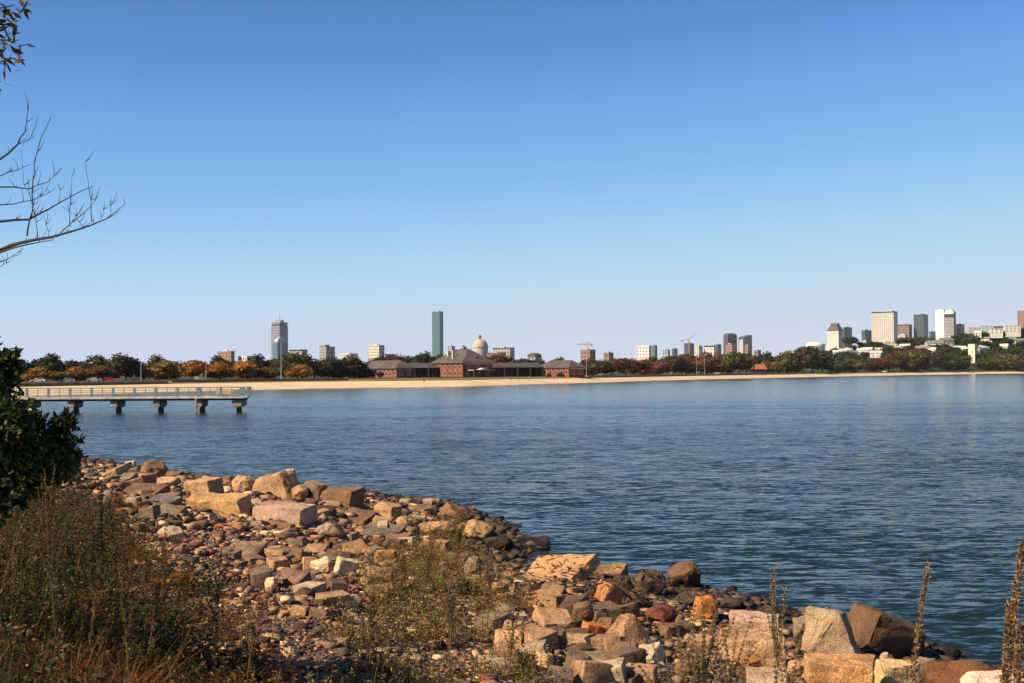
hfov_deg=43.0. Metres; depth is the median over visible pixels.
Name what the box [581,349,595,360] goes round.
brick tower
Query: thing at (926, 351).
tree
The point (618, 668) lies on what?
stone
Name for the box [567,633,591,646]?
boulder
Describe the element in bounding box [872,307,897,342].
office tower
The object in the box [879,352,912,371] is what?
tree
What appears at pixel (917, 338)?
tree
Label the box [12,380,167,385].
seawall
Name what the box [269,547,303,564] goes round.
boulder
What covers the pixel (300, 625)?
stone
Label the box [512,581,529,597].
stone
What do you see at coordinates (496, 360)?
tree
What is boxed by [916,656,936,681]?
boulder
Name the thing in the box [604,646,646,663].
stone
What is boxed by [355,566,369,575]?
stone
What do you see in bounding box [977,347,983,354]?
house
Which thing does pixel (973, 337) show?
tree
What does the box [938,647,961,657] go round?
boulder
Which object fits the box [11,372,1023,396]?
beach
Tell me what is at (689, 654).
weed stalk
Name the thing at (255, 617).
weed stalk
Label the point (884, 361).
tree
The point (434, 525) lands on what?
boulder
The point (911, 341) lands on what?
tree
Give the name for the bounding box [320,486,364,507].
boulder
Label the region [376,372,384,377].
bush
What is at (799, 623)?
boulder
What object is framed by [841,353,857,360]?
tree
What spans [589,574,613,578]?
stone
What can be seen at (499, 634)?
stone
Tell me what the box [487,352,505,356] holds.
office block
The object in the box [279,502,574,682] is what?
weeds
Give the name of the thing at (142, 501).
stone
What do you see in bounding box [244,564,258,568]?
stone
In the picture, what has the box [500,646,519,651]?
stone
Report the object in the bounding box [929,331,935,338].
glass tower
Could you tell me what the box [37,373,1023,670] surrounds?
water
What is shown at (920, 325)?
office tower
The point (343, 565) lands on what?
boulder
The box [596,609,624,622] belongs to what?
boulder
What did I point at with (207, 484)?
boulder
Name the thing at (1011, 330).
house
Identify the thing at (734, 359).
tree
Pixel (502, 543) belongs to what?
boulder
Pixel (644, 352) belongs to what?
office block
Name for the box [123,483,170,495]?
boulder
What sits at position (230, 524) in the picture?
stone
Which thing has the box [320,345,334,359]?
apartment tower
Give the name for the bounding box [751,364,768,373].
park shelter
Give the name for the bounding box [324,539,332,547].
stone
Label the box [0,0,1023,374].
sky
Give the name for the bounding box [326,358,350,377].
tree
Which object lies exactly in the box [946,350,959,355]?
tree
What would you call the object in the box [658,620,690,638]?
boulder
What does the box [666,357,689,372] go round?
tree
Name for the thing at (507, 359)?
tree
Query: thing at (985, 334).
tree
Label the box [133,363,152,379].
tree
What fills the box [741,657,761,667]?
boulder
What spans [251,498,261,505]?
boulder
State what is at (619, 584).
rocks
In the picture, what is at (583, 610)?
boulder
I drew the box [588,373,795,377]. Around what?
seawall
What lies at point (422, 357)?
tree
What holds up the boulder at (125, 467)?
on the cobble shore
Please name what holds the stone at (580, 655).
on the cobble shore
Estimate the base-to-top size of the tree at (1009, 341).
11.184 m
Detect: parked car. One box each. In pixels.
[29,378,46,381]
[59,378,74,381]
[86,377,101,381]
[102,377,115,380]
[131,377,144,380]
[189,376,202,379]
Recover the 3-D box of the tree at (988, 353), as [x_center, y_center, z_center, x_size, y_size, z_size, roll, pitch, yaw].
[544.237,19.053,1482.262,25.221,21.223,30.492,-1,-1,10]
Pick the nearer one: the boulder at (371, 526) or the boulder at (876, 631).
the boulder at (876, 631)
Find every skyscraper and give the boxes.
[271,313,287,359]
[432,308,442,356]
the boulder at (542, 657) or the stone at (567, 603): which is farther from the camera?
the stone at (567, 603)
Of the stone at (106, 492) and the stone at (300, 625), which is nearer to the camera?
the stone at (300, 625)
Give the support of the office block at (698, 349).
on the ground
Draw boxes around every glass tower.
[273,338,286,359]
[651,345,656,357]
[716,344,720,353]
[723,333,736,354]
[739,335,751,355]
[843,327,851,347]
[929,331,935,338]
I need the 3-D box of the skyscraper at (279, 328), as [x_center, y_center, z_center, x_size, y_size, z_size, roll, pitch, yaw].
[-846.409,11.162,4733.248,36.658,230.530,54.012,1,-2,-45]
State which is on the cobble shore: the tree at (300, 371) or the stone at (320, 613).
the stone at (320, 613)
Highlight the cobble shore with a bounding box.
[0,460,1023,682]
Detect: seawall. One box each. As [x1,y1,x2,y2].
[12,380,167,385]
[172,378,347,382]
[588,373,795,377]
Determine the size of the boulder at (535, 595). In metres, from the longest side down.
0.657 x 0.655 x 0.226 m
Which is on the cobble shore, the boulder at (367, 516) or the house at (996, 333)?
the boulder at (367, 516)
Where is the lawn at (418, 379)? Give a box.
[8,371,1023,386]
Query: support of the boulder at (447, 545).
on the cobble shore
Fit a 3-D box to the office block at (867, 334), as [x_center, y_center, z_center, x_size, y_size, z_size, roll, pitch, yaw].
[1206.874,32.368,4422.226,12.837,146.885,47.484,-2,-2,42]
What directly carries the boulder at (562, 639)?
on the cobble shore
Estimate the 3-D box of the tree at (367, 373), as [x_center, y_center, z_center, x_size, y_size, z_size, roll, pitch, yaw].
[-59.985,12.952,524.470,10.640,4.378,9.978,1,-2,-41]
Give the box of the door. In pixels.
[475,371,483,376]
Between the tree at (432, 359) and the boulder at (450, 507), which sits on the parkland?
the tree at (432, 359)
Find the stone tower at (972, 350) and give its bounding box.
[968,344,977,363]
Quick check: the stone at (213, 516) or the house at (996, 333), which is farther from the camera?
the house at (996, 333)
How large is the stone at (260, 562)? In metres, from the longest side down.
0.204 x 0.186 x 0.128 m
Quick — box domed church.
[472,335,487,356]
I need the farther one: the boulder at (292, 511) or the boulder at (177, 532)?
the boulder at (292, 511)
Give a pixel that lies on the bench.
(223, 392)
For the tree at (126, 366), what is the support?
on the parkland
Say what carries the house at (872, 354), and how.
on the parkland
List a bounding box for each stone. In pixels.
[77,588,109,607]
[102,490,116,497]
[102,496,119,507]
[111,493,128,507]
[123,496,141,506]
[126,477,143,483]
[132,501,147,511]
[132,522,146,531]
[137,489,151,495]
[138,498,150,505]
[139,506,160,518]
[150,577,177,596]
[153,502,161,505]
[164,520,181,526]
[168,571,193,595]
[190,520,203,529]
[204,513,217,519]
[215,553,227,558]
[219,547,241,559]
[228,522,241,526]
[242,554,265,564]
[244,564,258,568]
[249,564,272,588]
[251,520,268,525]
[256,560,265,565]
[264,548,286,556]
[266,556,288,569]
[279,522,294,528]
[283,555,293,561]
[286,537,308,546]
[290,604,310,615]
[292,581,326,592]
[293,587,316,596]
[295,621,304,629]
[302,556,317,569]
[303,546,312,556]
[304,498,318,505]
[309,608,321,615]
[311,520,321,525]
[311,568,320,574]
[314,599,324,604]
[315,590,352,608]
[315,609,342,619]
[316,500,325,504]
[316,554,336,561]
[317,508,329,516]
[323,500,339,506]
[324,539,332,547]
[326,549,356,558]
[326,578,347,591]
[331,541,350,549]
[334,637,348,647]
[341,531,358,540]
[345,598,357,610]
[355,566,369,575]
[360,577,378,584]
[364,583,389,595]
[368,566,398,581]
[372,516,392,523]
[377,520,387,527]
[390,538,407,548]
[398,536,415,545]
[414,504,433,513]
[422,498,432,504]
[445,577,468,588]
[473,611,510,631]
[477,625,493,635]
[478,654,521,674]
[486,582,508,593]
[490,650,534,674]
[494,628,522,650]
[495,603,526,612]
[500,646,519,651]
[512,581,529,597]
[512,611,527,621]
[514,623,558,652]
[519,639,549,652]
[524,675,548,682]
[526,611,533,619]
[538,582,564,598]
[539,595,565,607]
[545,665,573,682]
[546,575,556,580]
[558,593,589,614]
[562,627,589,633]
[562,642,595,654]
[563,617,582,627]
[565,587,580,592]
[565,650,589,667]
[570,659,611,682]
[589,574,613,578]
[591,631,621,649]
[592,601,622,619]
[596,617,613,627]
[597,657,626,682]
[604,642,635,650]
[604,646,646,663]
[617,638,638,646]
[619,602,640,616]
[625,673,641,682]
[650,661,670,677]
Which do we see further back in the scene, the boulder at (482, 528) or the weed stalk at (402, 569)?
the boulder at (482, 528)
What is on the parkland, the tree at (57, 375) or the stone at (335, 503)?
the tree at (57, 375)
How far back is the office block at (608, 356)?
2405.04 m
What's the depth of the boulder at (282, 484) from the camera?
40.80 m
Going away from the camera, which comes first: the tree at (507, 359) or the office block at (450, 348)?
the tree at (507, 359)
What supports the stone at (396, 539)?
on the cobble shore
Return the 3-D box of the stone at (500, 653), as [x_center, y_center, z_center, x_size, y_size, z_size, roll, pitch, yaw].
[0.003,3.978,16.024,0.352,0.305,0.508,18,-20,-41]
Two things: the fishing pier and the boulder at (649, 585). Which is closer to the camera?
the boulder at (649, 585)
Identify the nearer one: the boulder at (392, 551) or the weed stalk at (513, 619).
the weed stalk at (513, 619)
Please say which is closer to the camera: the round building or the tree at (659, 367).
the tree at (659, 367)
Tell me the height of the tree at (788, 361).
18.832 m
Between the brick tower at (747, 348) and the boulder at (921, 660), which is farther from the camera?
the brick tower at (747, 348)
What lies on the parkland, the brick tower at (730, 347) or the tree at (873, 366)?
the tree at (873, 366)
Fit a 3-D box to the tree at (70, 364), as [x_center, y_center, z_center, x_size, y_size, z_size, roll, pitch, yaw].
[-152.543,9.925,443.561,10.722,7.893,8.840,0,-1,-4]
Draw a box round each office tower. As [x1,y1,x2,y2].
[825,323,842,350]
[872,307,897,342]
[898,324,911,337]
[914,314,927,337]
[935,309,955,339]
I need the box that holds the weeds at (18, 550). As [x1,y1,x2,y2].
[0,475,344,682]
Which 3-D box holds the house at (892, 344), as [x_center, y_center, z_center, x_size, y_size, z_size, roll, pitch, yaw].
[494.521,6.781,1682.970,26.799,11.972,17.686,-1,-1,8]
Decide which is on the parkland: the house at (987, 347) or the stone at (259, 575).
the house at (987, 347)
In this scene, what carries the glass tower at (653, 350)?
on the ground
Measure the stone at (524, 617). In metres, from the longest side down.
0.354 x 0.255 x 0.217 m
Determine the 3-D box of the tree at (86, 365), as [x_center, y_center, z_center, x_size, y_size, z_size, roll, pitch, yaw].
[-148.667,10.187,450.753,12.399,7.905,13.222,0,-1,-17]
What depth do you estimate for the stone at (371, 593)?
20.01 m
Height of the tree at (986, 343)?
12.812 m
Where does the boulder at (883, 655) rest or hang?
on the cobble shore
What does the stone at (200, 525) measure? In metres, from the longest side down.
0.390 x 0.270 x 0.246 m
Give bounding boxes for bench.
[215,390,232,396]
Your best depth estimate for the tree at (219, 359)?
511.22 m
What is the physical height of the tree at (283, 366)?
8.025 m
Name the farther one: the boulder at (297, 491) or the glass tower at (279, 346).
the glass tower at (279, 346)
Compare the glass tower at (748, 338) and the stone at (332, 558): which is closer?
the stone at (332, 558)
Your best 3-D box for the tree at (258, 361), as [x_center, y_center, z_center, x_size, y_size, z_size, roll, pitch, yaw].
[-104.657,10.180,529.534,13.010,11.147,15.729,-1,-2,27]
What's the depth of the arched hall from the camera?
2294.27 m
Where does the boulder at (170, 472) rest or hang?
on the cobble shore
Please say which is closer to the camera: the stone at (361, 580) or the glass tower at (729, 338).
the stone at (361, 580)
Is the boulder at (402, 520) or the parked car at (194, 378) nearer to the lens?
the boulder at (402, 520)
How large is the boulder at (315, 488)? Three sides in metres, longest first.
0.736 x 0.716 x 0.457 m
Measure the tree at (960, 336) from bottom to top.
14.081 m
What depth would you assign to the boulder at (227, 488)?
38.51 m
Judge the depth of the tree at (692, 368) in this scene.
801.47 m
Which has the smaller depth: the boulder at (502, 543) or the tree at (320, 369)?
the boulder at (502, 543)
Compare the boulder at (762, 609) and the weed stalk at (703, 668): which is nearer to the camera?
the weed stalk at (703, 668)
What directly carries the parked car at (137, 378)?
on the road
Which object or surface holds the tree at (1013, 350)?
on the parkland
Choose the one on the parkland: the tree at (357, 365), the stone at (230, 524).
the tree at (357, 365)
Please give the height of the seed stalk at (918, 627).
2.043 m
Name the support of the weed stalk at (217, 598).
on the cobble shore
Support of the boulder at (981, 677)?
on the cobble shore
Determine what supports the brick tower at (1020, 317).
on the ground
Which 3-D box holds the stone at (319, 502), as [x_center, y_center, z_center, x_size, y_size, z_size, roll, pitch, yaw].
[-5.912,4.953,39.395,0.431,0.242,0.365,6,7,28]
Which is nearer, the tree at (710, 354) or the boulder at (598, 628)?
the boulder at (598, 628)
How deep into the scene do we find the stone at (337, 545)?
31.48 m
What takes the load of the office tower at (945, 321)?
on the ground
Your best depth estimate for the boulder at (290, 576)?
20.95 m
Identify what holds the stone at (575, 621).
on the cobble shore
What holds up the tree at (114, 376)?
on the parkland
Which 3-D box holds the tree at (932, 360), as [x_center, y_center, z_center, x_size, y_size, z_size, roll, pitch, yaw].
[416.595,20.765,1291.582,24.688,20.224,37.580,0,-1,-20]
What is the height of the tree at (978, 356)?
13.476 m
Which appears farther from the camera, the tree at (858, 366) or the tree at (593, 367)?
the tree at (858, 366)
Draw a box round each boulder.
[102,461,132,475]
[115,472,137,479]
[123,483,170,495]
[125,460,135,466]
[139,473,156,482]
[140,459,167,476]
[147,493,181,504]
[157,476,181,486]
[157,525,183,543]
[160,504,187,517]
[165,470,183,474]
[183,477,224,494]
[187,492,252,517]
[224,486,231,492]
[229,541,267,554]
[231,474,254,491]
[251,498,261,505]
[252,469,300,498]
[252,501,317,526]
[264,577,277,591]
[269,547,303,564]
[274,567,311,585]
[291,484,308,497]
[305,480,327,498]
[306,543,329,551]
[310,556,335,573]
[315,522,344,537]
[317,505,335,515]
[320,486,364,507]
[334,556,359,575]
[340,507,380,524]
[342,538,373,556]
[363,522,405,537]
[374,501,402,519]
[374,549,394,562]
[385,532,411,545]
[393,515,412,525]
[421,521,454,535]
[422,539,452,551]
[426,498,441,503]
[433,551,468,564]
[438,501,475,519]
[457,519,492,538]
[464,555,484,574]
[485,537,513,549]
[500,571,517,577]
[502,620,537,629]
[512,581,539,593]
[518,536,549,549]
[521,589,541,605]
[522,554,599,582]
[530,652,553,668]
[532,607,574,627]
[546,626,567,645]
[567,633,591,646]
[571,601,593,620]
[581,620,608,633]
[584,585,597,596]
[584,650,612,660]
[591,563,627,577]
[594,579,637,604]
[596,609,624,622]
[606,613,650,644]
[611,575,633,587]
[621,594,649,608]
[626,664,658,682]
[630,570,666,595]
[639,642,665,663]
[645,604,678,622]
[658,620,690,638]
[667,561,700,587]
[674,592,699,604]
[674,659,699,673]
[683,634,714,649]
[691,595,717,619]
[718,627,786,668]
[719,596,746,609]
[727,585,737,590]
[729,610,779,630]
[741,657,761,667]
[746,667,789,682]
[755,606,786,619]
[787,659,803,675]
[792,615,805,640]
[801,605,861,653]
[801,653,874,682]
[847,603,925,658]
[874,658,920,682]
[875,652,888,658]
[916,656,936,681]
[921,660,988,682]
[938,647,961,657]
[960,670,1015,682]
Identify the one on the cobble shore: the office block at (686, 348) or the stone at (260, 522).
the stone at (260, 522)
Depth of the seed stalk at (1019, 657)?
7.55 m
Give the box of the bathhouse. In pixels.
[367,349,586,377]
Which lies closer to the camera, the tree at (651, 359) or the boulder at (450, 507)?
the boulder at (450, 507)
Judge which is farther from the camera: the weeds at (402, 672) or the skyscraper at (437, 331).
the skyscraper at (437, 331)
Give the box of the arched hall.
[527,353,541,361]
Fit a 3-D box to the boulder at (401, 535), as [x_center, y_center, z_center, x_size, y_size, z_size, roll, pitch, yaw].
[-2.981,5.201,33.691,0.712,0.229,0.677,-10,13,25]
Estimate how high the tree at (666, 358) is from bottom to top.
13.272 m
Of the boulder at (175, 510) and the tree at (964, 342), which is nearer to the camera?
the boulder at (175, 510)
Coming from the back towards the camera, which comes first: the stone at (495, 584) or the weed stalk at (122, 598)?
the stone at (495, 584)
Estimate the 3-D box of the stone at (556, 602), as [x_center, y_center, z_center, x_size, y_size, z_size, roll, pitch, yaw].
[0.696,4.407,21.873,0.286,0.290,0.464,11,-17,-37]
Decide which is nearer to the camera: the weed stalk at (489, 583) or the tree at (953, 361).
the weed stalk at (489, 583)
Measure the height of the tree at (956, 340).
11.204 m
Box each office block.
[218,350,234,362]
[238,355,249,361]
[289,349,307,355]
[339,353,357,359]
[368,344,384,360]
[447,345,454,351]
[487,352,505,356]
[493,347,514,360]
[604,352,613,360]
[637,345,650,360]
[663,349,669,358]
[672,348,677,356]
[684,342,693,355]
[695,345,702,356]
[704,345,715,355]
[739,339,745,352]
[754,349,760,356]
[862,329,871,340]
[956,323,964,333]
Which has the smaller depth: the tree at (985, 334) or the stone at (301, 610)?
the stone at (301, 610)
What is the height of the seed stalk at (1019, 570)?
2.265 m
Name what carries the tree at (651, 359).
on the parkland
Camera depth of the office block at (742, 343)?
3805.34 m
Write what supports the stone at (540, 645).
on the cobble shore
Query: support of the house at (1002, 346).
on the parkland
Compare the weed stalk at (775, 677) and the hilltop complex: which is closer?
the weed stalk at (775, 677)
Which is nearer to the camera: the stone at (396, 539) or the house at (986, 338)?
the stone at (396, 539)
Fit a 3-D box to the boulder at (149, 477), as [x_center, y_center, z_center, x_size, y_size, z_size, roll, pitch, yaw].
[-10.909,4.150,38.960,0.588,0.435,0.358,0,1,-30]
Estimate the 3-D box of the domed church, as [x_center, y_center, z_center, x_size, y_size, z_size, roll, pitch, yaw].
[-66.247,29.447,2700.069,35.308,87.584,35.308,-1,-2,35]
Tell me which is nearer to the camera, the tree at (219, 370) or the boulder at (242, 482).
the boulder at (242, 482)
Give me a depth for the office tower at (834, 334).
4516.66 m
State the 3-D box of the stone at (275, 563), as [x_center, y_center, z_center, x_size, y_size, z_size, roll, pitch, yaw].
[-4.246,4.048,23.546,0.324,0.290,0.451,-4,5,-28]
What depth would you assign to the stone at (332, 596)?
18.75 m
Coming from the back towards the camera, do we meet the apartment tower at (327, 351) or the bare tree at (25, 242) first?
the apartment tower at (327, 351)
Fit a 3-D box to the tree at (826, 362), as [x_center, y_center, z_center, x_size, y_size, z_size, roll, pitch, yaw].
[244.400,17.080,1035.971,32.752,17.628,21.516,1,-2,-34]
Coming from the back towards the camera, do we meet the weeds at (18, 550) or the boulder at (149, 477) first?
the boulder at (149, 477)
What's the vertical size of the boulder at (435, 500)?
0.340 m
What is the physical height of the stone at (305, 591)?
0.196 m
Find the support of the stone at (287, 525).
on the cobble shore
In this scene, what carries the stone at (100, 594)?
on the cobble shore
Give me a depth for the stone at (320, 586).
19.73 m
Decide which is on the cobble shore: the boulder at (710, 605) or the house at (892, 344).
the boulder at (710, 605)
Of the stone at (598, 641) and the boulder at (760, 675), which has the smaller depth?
the boulder at (760, 675)
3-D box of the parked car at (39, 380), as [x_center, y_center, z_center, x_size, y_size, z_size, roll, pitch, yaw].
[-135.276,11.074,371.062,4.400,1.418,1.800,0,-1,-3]
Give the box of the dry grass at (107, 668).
[0,574,229,682]
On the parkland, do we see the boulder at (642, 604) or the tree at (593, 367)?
the tree at (593, 367)
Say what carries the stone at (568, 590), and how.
on the cobble shore
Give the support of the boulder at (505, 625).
on the cobble shore
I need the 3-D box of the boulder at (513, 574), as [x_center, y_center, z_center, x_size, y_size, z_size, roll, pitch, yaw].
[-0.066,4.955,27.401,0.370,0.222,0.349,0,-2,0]
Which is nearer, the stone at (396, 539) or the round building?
the stone at (396, 539)
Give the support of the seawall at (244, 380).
on the lawn at (418, 379)
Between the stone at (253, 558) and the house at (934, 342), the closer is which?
the stone at (253, 558)
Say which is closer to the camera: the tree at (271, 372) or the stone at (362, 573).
the stone at (362, 573)
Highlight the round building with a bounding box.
[806,342,824,350]
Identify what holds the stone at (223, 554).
on the cobble shore
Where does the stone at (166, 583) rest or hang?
on the cobble shore
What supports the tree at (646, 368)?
on the parkland
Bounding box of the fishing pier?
[11,386,250,412]
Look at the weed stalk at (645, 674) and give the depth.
9.74 m
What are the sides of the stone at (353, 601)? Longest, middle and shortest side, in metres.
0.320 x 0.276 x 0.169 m
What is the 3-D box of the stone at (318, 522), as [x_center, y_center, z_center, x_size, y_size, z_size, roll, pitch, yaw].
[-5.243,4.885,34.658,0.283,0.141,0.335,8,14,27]
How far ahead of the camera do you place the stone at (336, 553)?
27.03 m
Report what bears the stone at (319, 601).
on the cobble shore
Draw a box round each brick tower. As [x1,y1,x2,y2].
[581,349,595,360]
[726,343,735,353]
[745,344,750,355]
[1017,310,1023,327]
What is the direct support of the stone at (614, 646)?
on the cobble shore
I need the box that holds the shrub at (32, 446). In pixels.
[0,336,86,534]
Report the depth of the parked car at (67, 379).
382.99 m
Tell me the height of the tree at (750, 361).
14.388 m
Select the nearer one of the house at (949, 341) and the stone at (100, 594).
the stone at (100, 594)
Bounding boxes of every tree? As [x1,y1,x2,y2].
[0,0,35,90]
[0,90,124,266]
[21,360,40,372]
[21,366,53,380]
[32,352,65,380]
[48,371,75,380]
[61,359,81,371]
[64,366,90,381]
[79,360,97,380]
[83,368,98,378]
[86,354,107,378]
[90,365,112,378]
[105,357,121,378]
[106,352,143,380]
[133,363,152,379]
[147,353,172,379]
[147,360,181,380]
[168,361,182,379]
[176,359,209,376]
[202,362,238,378]
[209,355,233,378]
[231,360,258,378]
[245,353,269,378]
[253,366,281,378]
[267,358,278,365]
[267,360,292,378]
[279,352,315,378]
[284,364,315,377]
[308,358,332,377]
[313,356,348,377]
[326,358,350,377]
[341,354,370,377]
[356,369,375,377]
[365,356,388,362]
[383,354,406,361]
[403,355,411,362]
[412,351,431,362]
[427,355,435,362]
[433,353,442,359]
[486,355,505,362]
[489,354,514,362]
[518,358,539,363]
[582,357,600,375]
[598,360,616,375]
[610,357,633,374]
[619,369,637,374]
[625,358,641,374]
[638,359,653,374]
[646,356,662,373]
[649,360,671,374]
[660,355,679,372]
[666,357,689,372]
[675,357,698,374]
[676,354,691,373]
[688,353,699,373]
[694,357,716,373]
[699,351,721,371]
[706,356,728,373]
[720,351,747,373]
[740,356,755,373]
[750,354,764,371]
[759,351,774,362]
[760,361,782,371]
[772,355,783,372]
[776,350,802,372]
[793,346,821,372]
[806,345,829,370]
[812,352,835,372]
[821,350,843,360]
[824,359,851,372]
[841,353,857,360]
[841,358,865,371]
[842,336,859,345]
[856,342,868,347]
[856,359,882,371]
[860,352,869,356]
[867,341,877,346]
[871,341,887,348]
[871,357,892,371]
[879,345,894,352]
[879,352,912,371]
[895,337,907,343]
[895,349,926,360]
[895,350,925,371]
[900,362,915,371]
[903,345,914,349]
[907,338,916,345]
[913,336,928,340]
[917,340,925,345]
[919,349,932,369]
[922,353,948,371]
[936,353,966,370]
[937,362,959,369]
[938,343,953,350]
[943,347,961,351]
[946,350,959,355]
[953,338,960,344]
[953,354,972,370]
[954,333,970,339]
[957,338,977,346]
[961,334,982,342]
[971,358,1000,370]
[975,354,985,360]
[976,340,992,346]
[981,333,989,336]
[982,349,995,359]
[988,352,1019,370]
[991,338,1007,343]
[994,346,1023,355]
[1005,339,1013,343]
[1005,353,1023,370]
[1011,344,1023,350]
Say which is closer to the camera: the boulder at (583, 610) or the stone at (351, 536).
the boulder at (583, 610)
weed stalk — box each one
[30,464,63,677]
[87,478,119,667]
[117,554,140,679]
[143,519,175,681]
[205,545,234,677]
[242,573,280,682]
[358,578,386,663]
[390,540,415,629]
[421,524,442,599]
[441,575,466,680]
[448,496,473,593]
[478,547,502,630]
[503,591,526,679]
[637,638,670,682]
[676,604,701,682]
[689,603,736,682]
[714,616,757,682]
[762,564,786,682]
[773,639,800,682]
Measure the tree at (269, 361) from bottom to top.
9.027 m
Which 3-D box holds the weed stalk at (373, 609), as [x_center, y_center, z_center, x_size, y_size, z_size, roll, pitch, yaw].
[-1.526,3.111,14.395,0.330,0.981,0.183,0,-2,-31]
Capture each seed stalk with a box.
[908,561,932,682]
[998,597,1016,682]
[999,539,1023,682]
[1011,614,1023,682]
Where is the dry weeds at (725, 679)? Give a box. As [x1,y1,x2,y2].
[510,640,944,682]
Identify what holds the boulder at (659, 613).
on the cobble shore
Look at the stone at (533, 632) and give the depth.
16.92 m
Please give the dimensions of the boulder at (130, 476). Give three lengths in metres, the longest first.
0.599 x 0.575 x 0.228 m
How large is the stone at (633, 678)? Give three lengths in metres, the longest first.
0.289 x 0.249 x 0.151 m
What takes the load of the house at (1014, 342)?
on the parkland
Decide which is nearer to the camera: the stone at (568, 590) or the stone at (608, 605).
the stone at (608, 605)
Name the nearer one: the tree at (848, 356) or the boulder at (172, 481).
the boulder at (172, 481)
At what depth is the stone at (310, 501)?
39.11 m
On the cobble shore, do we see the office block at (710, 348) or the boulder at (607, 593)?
the boulder at (607, 593)
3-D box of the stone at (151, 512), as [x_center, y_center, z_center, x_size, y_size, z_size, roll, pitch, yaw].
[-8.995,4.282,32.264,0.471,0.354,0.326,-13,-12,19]
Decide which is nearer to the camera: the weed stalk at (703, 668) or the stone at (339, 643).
the weed stalk at (703, 668)
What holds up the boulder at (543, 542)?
on the cobble shore
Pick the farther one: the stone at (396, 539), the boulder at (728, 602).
the stone at (396, 539)
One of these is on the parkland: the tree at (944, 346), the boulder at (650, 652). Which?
the tree at (944, 346)
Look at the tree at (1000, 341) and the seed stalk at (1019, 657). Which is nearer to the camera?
the seed stalk at (1019, 657)
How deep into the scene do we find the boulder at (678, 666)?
17.29 m
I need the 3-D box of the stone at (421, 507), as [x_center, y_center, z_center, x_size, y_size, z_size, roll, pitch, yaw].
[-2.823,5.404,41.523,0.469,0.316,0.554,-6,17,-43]
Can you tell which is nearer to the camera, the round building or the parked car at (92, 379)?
the parked car at (92, 379)
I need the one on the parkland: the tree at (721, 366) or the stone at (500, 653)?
the tree at (721, 366)
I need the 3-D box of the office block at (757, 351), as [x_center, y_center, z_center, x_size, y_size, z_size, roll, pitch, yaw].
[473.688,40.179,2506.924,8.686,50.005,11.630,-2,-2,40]
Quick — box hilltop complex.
[965,326,1002,338]
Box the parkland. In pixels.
[15,346,1023,382]
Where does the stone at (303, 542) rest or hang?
on the cobble shore
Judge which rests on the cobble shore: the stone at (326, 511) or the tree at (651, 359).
the stone at (326, 511)
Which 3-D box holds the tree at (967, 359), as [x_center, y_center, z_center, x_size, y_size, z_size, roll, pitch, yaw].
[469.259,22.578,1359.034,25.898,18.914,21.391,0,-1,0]
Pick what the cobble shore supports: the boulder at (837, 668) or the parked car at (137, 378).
the boulder at (837, 668)
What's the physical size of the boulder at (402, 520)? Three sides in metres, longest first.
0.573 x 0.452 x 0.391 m
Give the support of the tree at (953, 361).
on the parkland
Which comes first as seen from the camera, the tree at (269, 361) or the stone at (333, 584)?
the stone at (333, 584)
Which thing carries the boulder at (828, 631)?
on the cobble shore
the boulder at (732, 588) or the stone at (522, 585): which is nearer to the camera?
the stone at (522, 585)
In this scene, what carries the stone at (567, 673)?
on the cobble shore
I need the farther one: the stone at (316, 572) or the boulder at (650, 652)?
the stone at (316, 572)
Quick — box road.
[385,371,960,378]
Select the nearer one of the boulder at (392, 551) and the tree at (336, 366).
the boulder at (392, 551)
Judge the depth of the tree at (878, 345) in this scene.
1599.63 m
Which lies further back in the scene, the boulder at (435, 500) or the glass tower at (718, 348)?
the glass tower at (718, 348)
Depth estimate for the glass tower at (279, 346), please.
4511.65 m
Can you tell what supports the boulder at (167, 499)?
on the cobble shore
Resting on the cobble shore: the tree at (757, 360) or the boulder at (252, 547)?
the boulder at (252, 547)
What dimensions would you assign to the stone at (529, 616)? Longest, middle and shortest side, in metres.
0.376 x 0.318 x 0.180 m
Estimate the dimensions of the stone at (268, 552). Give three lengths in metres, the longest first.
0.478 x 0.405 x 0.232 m
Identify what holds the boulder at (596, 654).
on the cobble shore
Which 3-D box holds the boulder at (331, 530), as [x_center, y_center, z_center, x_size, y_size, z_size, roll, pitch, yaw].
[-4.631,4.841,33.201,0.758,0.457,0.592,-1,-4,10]
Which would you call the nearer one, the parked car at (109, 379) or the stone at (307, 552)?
the stone at (307, 552)
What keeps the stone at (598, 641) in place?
on the cobble shore
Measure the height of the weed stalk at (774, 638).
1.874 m
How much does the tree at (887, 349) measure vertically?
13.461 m
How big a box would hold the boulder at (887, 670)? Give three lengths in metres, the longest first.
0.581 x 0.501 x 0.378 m
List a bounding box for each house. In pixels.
[856,348,868,354]
[870,351,881,357]
[882,342,898,347]
[915,346,930,348]
[926,340,943,350]
[927,347,936,352]
[938,338,953,344]
[974,331,981,340]
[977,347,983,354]
[978,345,989,350]
[982,337,990,340]
[989,328,1002,337]
[999,344,1008,348]
[1003,325,1020,336]
[1009,337,1015,345]
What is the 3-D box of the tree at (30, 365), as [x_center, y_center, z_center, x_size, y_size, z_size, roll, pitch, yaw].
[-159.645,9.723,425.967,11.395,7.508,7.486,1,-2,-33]
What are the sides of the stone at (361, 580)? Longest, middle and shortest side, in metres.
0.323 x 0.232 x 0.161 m
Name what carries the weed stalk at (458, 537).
on the cobble shore
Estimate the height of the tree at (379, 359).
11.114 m

